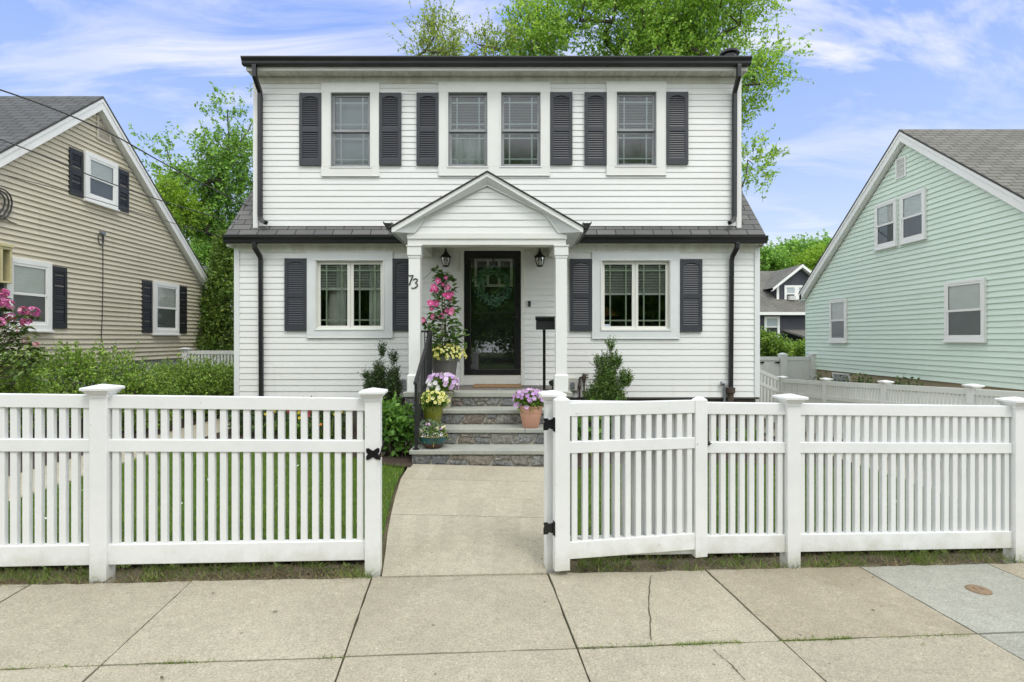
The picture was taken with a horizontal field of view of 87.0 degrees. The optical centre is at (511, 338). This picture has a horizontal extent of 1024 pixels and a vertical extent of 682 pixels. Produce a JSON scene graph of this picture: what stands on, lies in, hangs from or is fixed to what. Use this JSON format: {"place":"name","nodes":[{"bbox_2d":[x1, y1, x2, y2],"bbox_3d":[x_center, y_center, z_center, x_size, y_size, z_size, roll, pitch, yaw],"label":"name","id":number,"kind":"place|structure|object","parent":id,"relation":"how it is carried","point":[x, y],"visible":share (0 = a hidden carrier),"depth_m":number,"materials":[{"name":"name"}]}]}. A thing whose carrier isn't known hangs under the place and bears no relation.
{"place":"outdoors","nodes":[
{"label":"outdoors","id":0,"kind":"place"},
{"bbox_2d":[8,418,231,502],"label":"side path","id":1,"kind":"structure","parent":0,"point":[194,431],"depth_m":6.35,"materials":[{"name":"concrete"}]},
{"bbox_2d":[8,452,940,543],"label":"grass","id":2,"kind":"structure","parent":0,"point":[385,469],"depth_m":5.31,"materials":[{"name":"green plant"}]},
{"bbox_2d":[0,415,1006,584],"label":"ground","id":3,"kind":"structure","parent":0,"point":[664,567],"depth_m":3.96,"materials":[{"name":"green plant"}]},
{"bbox_2d":[0,96,209,391],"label":"tan house","id":4,"kind":"structure","parent":3,"relation":"on","point":[51,267],"depth_m":10.19,"materials":[{"name":"beige plastic"}]},
{"bbox_2d":[0,188,17,224],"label":"cable coil","id":5,"kind":"object","parent":4,"relation":"attached to","point":[5,212],"visible":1,"depth_m":8.48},
{"bbox_2d":[4,257,53,332],"bbox_3d":[-7.948,-0.706,8.900,0.075,1.195,0.880,0,0,0],"label":"window","id":6,"kind":"structure","parent":4,"relation":"in","point":[28,272],"depth_m":8.97,"materials":[{"name":"white paint"}]},
{"bbox_2d":[82,150,119,211],"bbox_3d":[-7.948,-3.037,10.465,0.075,0.944,0.870,0,0,0],"label":"window","id":7,"kind":"structure","parent":4,"relation":"in","point":[97,166],"depth_m":10.44,"materials":[{"name":"white paint"}]},
{"bbox_2d":[98,231,105,358],"bbox_3d":[-7.965,-0.718,10.472,0.050,2.730,0.177,0,0,0],"label":"wall cable","id":8,"kind":"object","parent":4,"relation":"attached to","point":[102,233],"depth_m":10.50,"materials":[{"name":"metal"}]},
{"bbox_2d":[152,281,180,335],"bbox_3d":[-7.948,-0.682,12.430,0.075,1.211,0.940,0,0,0],"label":"window","id":9,"kind":"structure","parent":4,"relation":"in","point":[165,313],"depth_m":12.41,"materials":[{"name":"white paint"}]},
{"bbox_2d":[8,391,231,474],"bbox_3d":[-6.640,1.219,8.687,2.720,0.475,11.284,0,0,0],"label":"side bed","id":10,"kind":"object","parent":3,"relation":"on","point":[171,427],"visible":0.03,"depth_m":7.60,"materials":[{"name":"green plant"}]},
{"bbox_2d":[0,289,55,384],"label":"rhododendron","id":11,"kind":"object","parent":10,"relation":"on","point":[5,305],"visible":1,"depth_m":6.20,"materials":[{"name":"pink plant"}]},
{"bbox_2d":[0,344,70,437],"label":"hedge shrub","id":12,"kind":"object","parent":10,"relation":"on","point":[22,385],"visible":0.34,"depth_m":6.87,"materials":[{"name":"green plant"}]},
{"bbox_2d":[2,336,187,431],"bbox_3d":[-6.242,0.832,8.140,2.289,1.747,1.957,0,0,0],"label":"hedge shrub","id":13,"kind":"object","parent":10,"relation":"on","point":[70,369],"visible":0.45,"depth_m":8.00,"materials":[{"name":"green plant"}]},
{"bbox_2d":[139,351,233,419],"bbox_3d":[-5.936,1.026,9.824,2.103,1.628,1.914,0,0,24],"label":"hedge shrub","id":14,"kind":"object","parent":10,"relation":"on","point":[195,377],"visible":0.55,"depth_m":9.55,"materials":[{"name":"green plant"}]},
{"bbox_2d":[197,355,233,395],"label":"hedge shrub","id":15,"kind":"object","parent":10,"relation":"on","point":[229,370],"visible":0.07,"depth_m":10.57,"materials":[{"name":"green plant"}]},
{"bbox_2d":[0,384,387,583],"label":"picket fence","id":16,"kind":"object","parent":3,"relation":"on","point":[102,550],"visible":0.99,"depth_m":3.49,"materials":[{"name":"white plastic"}]},
{"bbox_2d":[179,347,233,371],"bbox_3d":[-5.775,0.870,11.900,3.022,1.355,0.172,0,0,0],"label":"picket fence","id":17,"kind":"object","parent":3,"relation":"on","point":[187,352],"visible":0.15,"depth_m":11.88,"materials":[{"name":"white plastic"}]},
{"bbox_2d":[193,227,233,362],"bbox_3d":[-7.467,-0.741,14.189,2.225,4.396,2.202,0,0,0],"label":"cedar","id":18,"kind":"object","parent":3,"relation":"on","point":[217,297],"visible":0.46,"depth_m":13.79,"materials":[{"name":"green plant"}]},
{"bbox_2d":[205,427,412,466],"bbox_3d":[-2.850,1.477,7.610,3.300,0.079,2.460,0,0,0],"label":"mulch bed","id":19,"kind":"object","parent":3,"relation":"on","point":[396,460],"visible":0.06,"depth_m":6.94,"materials":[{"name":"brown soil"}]},
{"bbox_2d":[252,410,288,438],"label":"garden flower","id":20,"kind":"object","parent":19,"relation":"on","point":[275,425],"visible":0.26,"depth_m":7.59,"materials":[{"name":"green plant"}]},
{"bbox_2d":[219,396,355,438],"bbox_3d":[-3.409,1.282,8.298,2.023,0.822,0.969,0,0,0],"label":"leafy shrub","id":21,"kind":"object","parent":19,"relation":"on","point":[276,418],"visible":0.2,"depth_m":8.11,"materials":[{"name":"green plant"}]},
{"bbox_2d":[274,410,311,438],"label":"garden flower","id":22,"kind":"object","parent":19,"relation":"on","point":[287,432],"visible":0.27,"depth_m":7.43,"materials":[{"name":"green plant"}]},
{"bbox_2d":[285,410,321,438],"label":"garden flower","id":23,"kind":"object","parent":19,"relation":"on","point":[299,429],"visible":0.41,"depth_m":7.57,"materials":[{"name":"green plant"}]},
{"bbox_2d":[308,423,332,438],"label":"garden flower","id":24,"kind":"object","parent":19,"relation":"on","point":[320,433],"visible":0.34,"depth_m":7.47,"materials":[{"name":"green plant"}]},
{"bbox_2d":[319,412,345,438],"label":"garden flower","id":25,"kind":"object","parent":19,"relation":"on","point":[331,430],"visible":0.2,"depth_m":7.57,"materials":[{"name":"green plant"}]},
{"bbox_2d":[357,340,403,405],"bbox_3d":[-1.993,0.788,8.198,0.681,1.546,0.532,0,0,0],"label":"holly shrub","id":26,"kind":"object","parent":19,"relation":"on","point":[390,381],"visible":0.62,"depth_m":8.15,"materials":[{"name":"green plant"}]},
{"bbox_2d":[356,390,420,456],"bbox_3d":[-1.595,1.137,6.972,0.886,0.925,0.700,0,0,0],"label":"leafy shrub","id":27,"kind":"object","parent":19,"relation":"on","point":[397,430],"visible":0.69,"depth_m":6.88,"materials":[{"name":"green plant"}]},
{"bbox_2d":[382,464,546,577],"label":"front walk","id":28,"kind":"structure","parent":3,"relation":"on","point":[427,538],"depth_m":4.58,"materials":[{"name":"concrete"}]},
{"bbox_2d":[403,385,571,466],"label":"front steps","id":29,"kind":"structure","parent":3,"relation":"on","point":[484,427],"depth_m":6.94,"materials":[{"name":"grey stone"}]},
{"bbox_2d":[413,330,431,449],"bbox_3d":[-1.225,0.619,7.192,0.170,1.477,1.285,0,0,0],"label":"handrail","id":30,"kind":"object","parent":29,"relation":"on","point":[424,370],"visible":0.82,"depth_m":6.99,"materials":[{"name":"black metal"}]},
{"bbox_2d":[418,417,450,448],"bbox_3d":[-0.979,1.167,6.722,0.424,0.380,0.423,0,0,0],"label":"flower pot","id":31,"kind":"object","parent":29,"relation":"on","point":[432,435],"visible":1,"depth_m":6.64,"materials":[{"name":"teal ceramic"}]},
{"bbox_2d":[420,389,450,424],"bbox_3d":[-1.020,0.907,7.048,0.459,0.500,0.418,0,0,0],"label":"flower pot","id":32,"kind":"object","parent":29,"relation":"on","point":[433,404],"visible":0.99,"depth_m":6.94,"materials":[{"name":"green ceramic"}]},
{"bbox_2d":[426,372,458,408],"bbox_3d":[-0.956,0.704,7.430,0.476,0.507,0.450,0,0,0],"label":"flower pot","id":33,"kind":"object","parent":29,"relation":"on","point":[445,383],"visible":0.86,"depth_m":7.34,"materials":[{"name":"ceramic"}]},
{"bbox_2d":[422,265,468,379],"bbox_3d":[-1.022,-0.181,8.123,0.706,1.877,0.687,0,0,38],"label":"flower pot","id":34,"kind":"object","parent":29,"relation":"on","point":[446,357],"visible":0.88,"depth_m":8.03,"materials":[{"name":"grey plastic"}]},
{"bbox_2d":[472,384,521,387],"bbox_3d":[-0.232,0.745,8.570,0.764,0.023,0.420,0,0,0],"label":"doormat","id":35,"kind":"object","parent":29,"relation":"on","point":[496,386],"visible":1,"depth_m":8.37,"materials":[{"name":"brown fabric"}]},
{"bbox_2d":[512,388,543,427],"bbox_3d":[0.233,0.897,7.053,0.460,0.520,0.450,0,0,0],"label":"flower pot","id":36,"kind":"object","parent":29,"relation":"on","point":[529,404],"visible":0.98,"depth_m":6.95,"materials":[{"name":"orange ceramic"}]},
{"bbox_2d":[535,316,554,389],"bbox_3d":[0.510,0.208,8.027,0.324,1.098,0.205,0,0,0],"label":"mailbox","id":37,"kind":"object","parent":29,"relation":"on","point":[544,323],"visible":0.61,"depth_m":7.95,"materials":[{"name":"black paint"}]},
{"bbox_2d":[549,379,553,389],"bbox_3d":[0.603,0.677,7.975,0.083,0.161,0.124,0,0,32],"label":"spotlight","id":38,"kind":"object","parent":29,"relation":"on","point":[551,382],"visible":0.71,"depth_m":7.94,"materials":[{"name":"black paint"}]},
{"bbox_2d":[35,549,953,572],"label":"broadleaf weeds","id":39,"kind":"object","parent":3,"relation":"on","point":[344,563],"visible":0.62,"depth_m":3.73,"materials":[{"name":"green plant"}]},
{"bbox_2d":[222,48,768,438],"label":"white house","id":40,"kind":"structure","parent":3,"relation":"on","point":[590,202],"depth_m":8.84,"materials":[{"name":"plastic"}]},
{"bbox_2d":[0,173,220,236],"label":"overhead cable","id":41,"kind":"object","parent":40,"relation":"on","point":[105,202],"visible":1,"depth_m":7.33,"materials":[{"name":"black rubber"}]},
{"bbox_2d":[0,139,234,222],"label":"overhead cable","id":42,"kind":"object","parent":40,"relation":"attached to","point":[109,182],"visible":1,"depth_m":7.26,"materials":[{"name":"black rubber"}]},
{"bbox_2d":[0,89,247,205],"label":"overhead cable","id":43,"kind":"object","parent":40,"relation":"on","point":[119,138],"visible":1,"depth_m":7.58,"materials":[{"name":"black rubber"}]},
{"bbox_2d":[306,251,392,337],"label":"window","id":44,"kind":"structure","parent":40,"relation":"in","point":[349,293],"depth_m":8.87,"materials":[{"name":"glass"}]},
{"bbox_2d":[321,83,379,176],"bbox_3d":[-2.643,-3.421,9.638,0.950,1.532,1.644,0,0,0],"label":"window","id":45,"kind":"structure","parent":40,"relation":"in","point":[349,111],"depth_m":8.86,"materials":[{"name":"white glass"}]},
{"bbox_2d":[464,251,520,374],"bbox_3d":[-0.320,-0.425,8.818,0.926,2.027,0.088,0,0,0],"label":"storm door","id":46,"kind":"structure","parent":40,"relation":"in","point":[468,255],"depth_m":8.83,"materials":[{"name":"black paint"}]},
{"bbox_2d":[471,259,513,368],"bbox_3d":[-0.320,-0.373,8.962,0.934,2.139,0.065,0,0,0],"label":"inner door","id":47,"kind":"structure","parent":40,"relation":"in","point":[492,334],"depth_m":8.94,"materials":[{"name":"black paint"}]},
{"bbox_2d":[472,259,511,308],"bbox_3d":[-0.331,-0.960,8.892,0.676,0.926,0.131,0,0,0],"label":"wreath","id":48,"kind":"object","parent":47,"relation":"attached to","point":[481,280],"visible":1,"depth_m":8.89,"materials":[{"name":"green plant"}]},
{"bbox_2d":[438,82,549,175],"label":"window","id":49,"kind":"structure","parent":40,"relation":"in","point":[481,123],"depth_m":8.88,"materials":[{"name":"white glass"}]},
{"bbox_2d":[592,252,679,338],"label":"window","id":50,"kind":"structure","parent":40,"relation":"in","point":[636,295],"depth_m":8.87,"materials":[{"name":"glass"}]},
{"bbox_2d":[606,81,665,175],"bbox_3d":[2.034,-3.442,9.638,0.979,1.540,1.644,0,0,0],"label":"window","id":51,"kind":"structure","parent":40,"relation":"in","point":[636,110],"depth_m":8.83,"materials":[{"name":"white glass"}]},
{"bbox_2d":[0,549,1022,586],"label":"grass","id":52,"kind":"structure","parent":3,"relation":"on","point":[294,571],"depth_m":3.62,"materials":[{"name":"green plant"}]},
{"bbox_2d":[570,438,860,468],"bbox_3d":[2.600,1.635,7.660,4.100,0.149,2.360,0,0,0],"label":"mulch bed","id":53,"kind":"object","parent":3,"relation":"on","point":[589,458],"visible":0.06,"depth_m":7.27,"materials":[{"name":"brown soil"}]},
{"bbox_2d":[570,396,620,454],"bbox_3d":[1.259,1.203,7.751,1.478,0.789,0.966,0,0,-34],"label":"leafy shrub","id":54,"kind":"object","parent":53,"relation":"on","point":[579,428],"visible":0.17,"depth_m":7.48,"materials":[{"name":"green plant"}]},
{"bbox_2d":[582,335,634,400],"bbox_3d":[1.483,0.774,8.322,0.819,1.672,0.626,0,0,0],"label":"holly shrub","id":55,"kind":"object","parent":53,"relation":"on","point":[608,384],"visible":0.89,"depth_m":8.23,"materials":[{"name":"green plant"}]},
{"bbox_2d":[708,414,737,440],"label":"garden flower","id":56,"kind":"object","parent":53,"relation":"on","point":[717,436],"visible":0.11,"depth_m":7.71,"materials":[{"name":"green plant"}]},
{"bbox_2d":[735,425,764,440],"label":"garden flower","id":57,"kind":"object","parent":53,"relation":"on","point":[746,433],"visible":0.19,"depth_m":7.90,"materials":[{"name":"green plant"}]},
{"bbox_2d":[538,390,1023,573],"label":"picket fence","id":58,"kind":"object","parent":3,"relation":"on","point":[980,448],"visible":0.69,"depth_m":3.98,"materials":[{"name":"white plastic"}]},
{"bbox_2d":[543,397,711,571],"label":"garden gate","id":59,"kind":"structure","parent":58,"relation":"attached to","point":[693,537],"depth_m":3.73,"materials":[{"name":"white plastic"}]},
{"bbox_2d":[756,353,816,402],"bbox_3d":[7.355,1.282,15.000,2.210,1.790,0.200,0,0,0],"label":"privacy fence","id":60,"kind":"object","parent":3,"relation":"on","point":[796,368],"visible":0.39,"depth_m":14.99,"materials":[{"name":"white plastic"}]},
{"bbox_2d":[755,424,940,492],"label":"side drive","id":61,"kind":"structure","parent":3,"relation":"on","point":[869,461],"depth_m":7.96,"materials":[{"name":"concrete"}]},
{"bbox_2d":[807,371,923,385],"bbox_3d":[7.610,1.367,11.873,1.211,1.401,3.008,0,0,-13],"label":"shrub","id":62,"kind":"object","parent":3,"relation":"on","point":[870,379],"visible":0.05,"depth_m":11.81,"materials":[{"name":"green plant"}]},
{"bbox_2d":[755,369,1023,461],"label":"picket fence","id":63,"kind":"object","parent":3,"relation":"on","point":[825,390],"visible":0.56,"depth_m":9.18,"materials":[{"name":"white plastic"}]},
{"bbox_2d":[0,563,1023,681],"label":"sidewalk","id":64,"kind":"structure","parent":0,"point":[506,628],"depth_m":2.96,"materials":[{"name":"concrete"}]},
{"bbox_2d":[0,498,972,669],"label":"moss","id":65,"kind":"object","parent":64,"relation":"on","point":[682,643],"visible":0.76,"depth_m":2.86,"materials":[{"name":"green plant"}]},
{"bbox_2d":[965,584,992,594],"bbox_3d":[3.081,1.663,3.566,0.144,0.036,0.144,0,0,0],"label":"valve cover","id":66,"kind":"object","parent":64,"relation":"on","point":[978,589],"visible":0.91,"depth_m":3.55,"materials":[{"name":"brown metal"}]},
{"bbox_2d":[0,0,1023,259],"label":"sky","id":67,"kind":"structure","parent":0,"point":[877,69],"materials":[{"name":"blue"}]},
{"bbox_2d":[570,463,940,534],"bbox_3d":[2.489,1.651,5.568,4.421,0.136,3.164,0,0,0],"label":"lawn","id":68,"kind":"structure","parent":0,"point":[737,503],"depth_m":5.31,"materials":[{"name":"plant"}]},
{"bbox_2d":[798,129,1023,391],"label":"green house","id":69,"kind":"structure","parent":0,"point":[917,271],"depth_m":10.91,"materials":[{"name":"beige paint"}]},
{"bbox_2d":[828,298,847,342],"bbox_3d":[8.348,-0.450,13.845,0.075,1.127,0.750,0,0,0],"label":"window","id":70,"kind":"structure","parent":69,"relation":"in","point":[838,315],"depth_m":13.83,"materials":[{"name":"white paint"}]},
{"bbox_2d":[832,372,850,381],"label":"basement window","id":71,"kind":"structure","parent":69,"relation":"in","point":[835,375],"depth_m":13.81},
{"bbox_2d":[873,198,898,251],"bbox_3d":[8.348,-2.535,12.075,0.075,1.055,0.730,0,0,0],"label":"window","id":72,"kind":"structure","parent":69,"relation":"in","point":[885,213],"depth_m":12.06,"materials":[{"name":"white paint"}]},
{"bbox_2d":[898,187,927,244],"bbox_3d":[8.348,-2.535,11.260,0.075,1.055,0.740,0,0,0],"label":"window","id":73,"kind":"structure","parent":69,"relation":"in","point":[913,205],"depth_m":11.23,"materials":[{"name":"white paint"}]},
{"bbox_2d":[942,277,987,342],"bbox_3d":[8.348,-0.506,9.975,0.075,1.155,0.930,0,0,0],"label":"window","id":74,"kind":"structure","parent":69,"relation":"in","point":[962,324],"depth_m":9.94,"materials":[{"name":"white paint"}]},
{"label":"back lawn","id":75,"kind":"structure","parent":0,"visible":0},
{"bbox_2d":[154,167,213,234],"bbox_3d":[-11.215,-2.185,17.472,2.649,6.901,2.921,0,0,0],"label":"maple tree","id":76,"kind":"object","parent":75,"relation":"on","point":[181,215],"visible":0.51,"depth_m":17.32,"materials":[{"name":"green plant"}]},
{"bbox_2d":[128,81,252,347],"bbox_3d":[-10.586,-3.692,19.656,5.820,10.150,4.388,0,0,0],"label":"maple tree","id":77,"kind":"object","parent":75,"relation":"on","point":[220,161],"visible":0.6,"depth_m":18.76,"materials":[{"name":"green plant"}]},
{"bbox_2d":[189,230,226,265],"bbox_3d":[-18.564,-2.916,32.888,5.024,8.384,5.813,0,0,0],"label":"shade tree","id":78,"kind":"object","parent":75,"relation":"on","point":[202,257],"visible":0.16,"depth_m":31.81,"materials":[{"name":"green plant"}]},
{"bbox_2d":[386,0,530,55],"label":"maple tree","id":79,"kind":"object","parent":75,"relation":"on","point":[440,38],"visible":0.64,"depth_m":16.13,"materials":[{"name":"green plant"}]},
{"bbox_2d":[491,0,822,198],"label":"maple tree","id":80,"kind":"object","parent":75,"relation":"on","point":[670,28],"visible":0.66,"depth_m":16.65,"materials":[{"name":"green plant"}]},
{"bbox_2d":[760,326,794,356],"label":"shrub","id":81,"kind":"object","parent":75,"relation":"on","point":[773,344],"visible":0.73,"depth_m":17.61,"materials":[{"name":"green plant"}]},
{"bbox_2d":[760,239,797,270],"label":"shade tree","id":82,"kind":"object","parent":75,"relation":"on","point":[772,258],"visible":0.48,"depth_m":40.57,"materials":[{"name":"green plant"}]},
{"bbox_2d":[760,264,811,343],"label":"charcoal house","id":83,"kind":"structure","parent":75,"relation":"on","point":[782,308],"depth_m":30.63,"materials":[{"name":"grey"}]},
{"bbox_2d":[764,316,779,336],"bbox_3d":[14.425,-0.653,29.970,0.850,1.180,0.060,0,0,0],"label":"window","id":84,"kind":"structure","parent":83,"relation":"in","point":[772,323],"depth_m":29.95,"materials":[{"name":"white paint"}]},
{"bbox_2d":[784,285,796,299],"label":"window","id":85,"kind":"structure","parent":83,"relation":"in","point":[789,290],"depth_m":30.94,"materials":[{"name":"white paint"}]},
{"bbox_2d":[797,285,802,299],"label":"window","id":86,"kind":"structure","parent":83,"relation":"in","point":[799,287],"depth_m":30.94,"materials":[{"name":"white paint"}]},
{"bbox_2d":[787,338,804,356],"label":"shrub","id":87,"kind":"object","parent":75,"relation":"on","point":[799,348],"visible":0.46,"depth_m":18.63,"materials":[{"name":"green plant"}]},
{"bbox_2d":[776,229,831,257],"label":"shade tree","id":88,"kind":"object","parent":75,"relation":"on","point":[802,245],"visible":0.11,"depth_m":44.71,"materials":[{"name":"green plant"}]},
{"bbox_2d":[789,241,827,270],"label":"shade tree","id":89,"kind":"object","parent":75,"relation":"on","point":[809,259],"visible":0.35,"depth_m":40.82,"materials":[{"name":"green plant"}]}
]}

